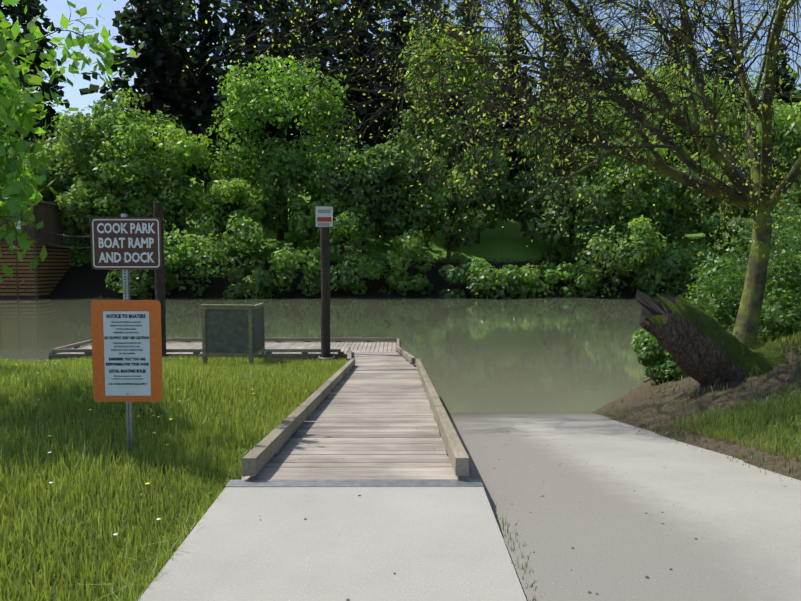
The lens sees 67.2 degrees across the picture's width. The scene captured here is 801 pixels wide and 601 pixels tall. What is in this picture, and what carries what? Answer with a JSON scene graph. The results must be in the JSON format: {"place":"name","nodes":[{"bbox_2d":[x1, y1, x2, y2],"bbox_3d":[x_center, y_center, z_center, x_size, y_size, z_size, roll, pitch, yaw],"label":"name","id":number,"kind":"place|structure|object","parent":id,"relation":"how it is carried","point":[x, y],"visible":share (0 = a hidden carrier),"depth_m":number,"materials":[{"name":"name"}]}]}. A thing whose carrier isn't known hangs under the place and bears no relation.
{"place":"outdoors","nodes":[
{"label":"outdoors","id":0,"kind":"place"},
{"bbox_2d":[0,0,143,284],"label":"tree","id":1,"kind":"object","parent":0,"point":[20,119],"depth_m":6.81,"materials":[{"name":"green plant"}]},
{"bbox_2d":[0,357,331,436],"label":"grass","id":2,"kind":"structure","parent":0,"point":[237,387],"depth_m":7.72,"materials":[{"name":"green plant"}]},
{"bbox_2d":[0,355,346,383],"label":"grass","id":3,"kind":"structure","parent":0,"point":[304,369],"depth_m":15.17,"materials":[{"name":"green plant"}]},
{"bbox_2d":[138,487,526,600],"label":"sidewalk","id":4,"kind":"structure","parent":0,"point":[435,543],"depth_m":3.40,"materials":[{"name":"concrete"}]},
{"bbox_2d":[0,297,794,412],"bbox_3d":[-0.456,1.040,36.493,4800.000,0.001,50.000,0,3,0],"label":"river water","id":5,"kind":"structure","parent":0,"point":[530,355],"depth_m":27.71,"materials":[{"name":"green liquid"}]},
{"bbox_2d":[153,202,165,357],"bbox_3d":[-7.651,0.787,19.250,0.326,7.754,0.311,0,3,0],"label":"pile","id":6,"kind":"object","parent":5,"relation":"in","point":[159,273],"visible":0.27,"depth_m":19.07,"materials":[{"name":"brown wood"}]},
{"bbox_2d":[48,338,400,361],"bbox_3d":[-5.706,1.896,20.908,11.480,0.780,3.635,0,3,0],"label":"floating dock","id":7,"kind":"object","parent":5,"relation":"on","point":[277,349],"visible":0.4,"depth_m":20.90,"materials":[{"name":"grey wood"}]},
{"bbox_2d":[315,206,332,359],"bbox_3d":[-2.390,0.837,19.256,0.540,7.653,0.344,0,3,0],"label":"pile","id":8,"kind":"object","parent":5,"relation":"in","point":[324,218],"visible":0.77,"depth_m":19.06,"materials":[{"name":"brown wood"}]},
{"bbox_2d":[0,156,800,600],"bbox_3d":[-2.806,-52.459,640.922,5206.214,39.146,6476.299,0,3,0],"label":"terrain","id":9,"kind":"structure","parent":0,"point":[492,248],"depth_m":59.75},
{"bbox_2d":[0,181,146,297],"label":"wooden building","id":10,"kind":"structure","parent":9,"relation":"on","point":[41,279],"depth_m":58.20,"materials":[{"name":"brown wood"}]},
{"bbox_2d":[90,214,162,450],"bbox_3d":[-2.426,0.460,5.389,0.640,2.452,0.059,0,3,0],"label":"sign","id":11,"kind":"object","parent":9,"relation":"on","point":[126,349],"visible":1,"depth_m":5.35,"materials":[{"name":"metal"}]},
{"bbox_2d":[2,359,253,538],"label":"lawn flowers","id":12,"kind":"object","parent":9,"relation":"on","point":[158,519],"visible":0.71,"depth_m":5.79,"materials":[{"name":"white plant"}]},
{"bbox_2d":[0,396,268,600],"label":"grass","id":13,"kind":"structure","parent":9,"relation":"on","point":[31,470],"depth_m":4.42,"materials":[{"name":"green plant"}]},
{"bbox_2d":[45,357,357,600],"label":"fringe grass","id":14,"kind":"structure","parent":9,"relation":"on","point":[133,596],"depth_m":3.43,"materials":[{"name":"green plant"}]},
{"bbox_2d":[200,303,264,364],"bbox_3d":[-4.426,1.149,15.988,1.390,2.150,1.363,0,3,0],"label":"storage box","id":15,"kind":"object","parent":9,"relation":"on","point":[233,330],"visible":0.85,"depth_m":15.42,"materials":[{"name":"green metal"}]},
{"bbox_2d":[226,346,482,486],"bbox_3d":[-0.478,2.005,12.200,2.058,2.589,15.638,0,3,-2],"label":"gangway","id":16,"kind":"object","parent":9,"relation":"on","point":[363,433],"visible":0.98,"depth_m":5.88,"materials":[{"name":"grey wood"}]},
{"bbox_2d":[0,0,800,298],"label":"trees","id":17,"kind":"object","parent":9,"relation":"on","point":[350,192],"depth_m":63.98,"materials":[{"name":"green plant"}]},
{"bbox_2d":[181,0,800,348],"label":"maple tree","id":18,"kind":"object","parent":9,"relation":"on","point":[745,330],"depth_m":11.00,"materials":[{"name":"plant"}]},
{"bbox_2d":[633,2,800,281],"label":"leaves","id":19,"kind":"object","parent":18,"relation":"attached to","point":[742,138],"depth_m":11.94,"materials":[{"name":"green plant"}]},
{"bbox_2d":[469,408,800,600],"bbox_3d":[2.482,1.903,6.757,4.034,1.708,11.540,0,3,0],"label":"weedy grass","id":20,"kind":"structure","parent":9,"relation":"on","point":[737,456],"depth_m":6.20,"materials":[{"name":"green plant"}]},
{"bbox_2d":[612,328,800,418],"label":"grass","id":21,"kind":"structure","parent":9,"relation":"on","point":[780,342],"depth_m":12.41,"materials":[{"name":"brown plant"}]},
{"bbox_2d":[636,290,787,386],"bbox_3d":[5.874,1.139,11.550,2.723,2.694,1.921,1,3,12],"label":"rotten stump","id":22,"kind":"object","parent":9,"relation":"on","point":[703,349],"visible":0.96,"depth_m":11.07,"materials":[{"name":"brown wood"}]},
{"bbox_2d":[631,189,800,381],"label":"bush","id":23,"kind":"object","parent":9,"relation":"on","point":[653,356],"depth_m":15.49,"materials":[{"name":"green plant"}]},
{"bbox_2d":[1,0,800,147],"label":"sky","id":24,"kind":"structure","parent":0,"point":[55,8],"materials":[{"name":"blue"}]},
{"bbox_2d":[447,413,800,600],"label":"ramp road","id":25,"kind":"structure","parent":0,"point":[739,520],"depth_m":4.24,"materials":[{"name":"concrete"}]},
{"bbox_2d":[260,380,786,600],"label":"path litter","id":26,"kind":"object","parent":25,"relation":"on","point":[348,599],"visible":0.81,"depth_m":4.04,"materials":[{"name":"brown plant"}]},
{"bbox_2d":[643,342,764,382],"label":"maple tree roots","id":27,"kind":"object","parent":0,"point":[758,345],"visible":0.04,"depth_m":14.17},
{"bbox_2d":[663,375,800,462],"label":"grass","id":28,"kind":"structure","parent":0,"point":[772,409],"depth_m":7.71,"materials":[{"name":"green plant"}]}
]}

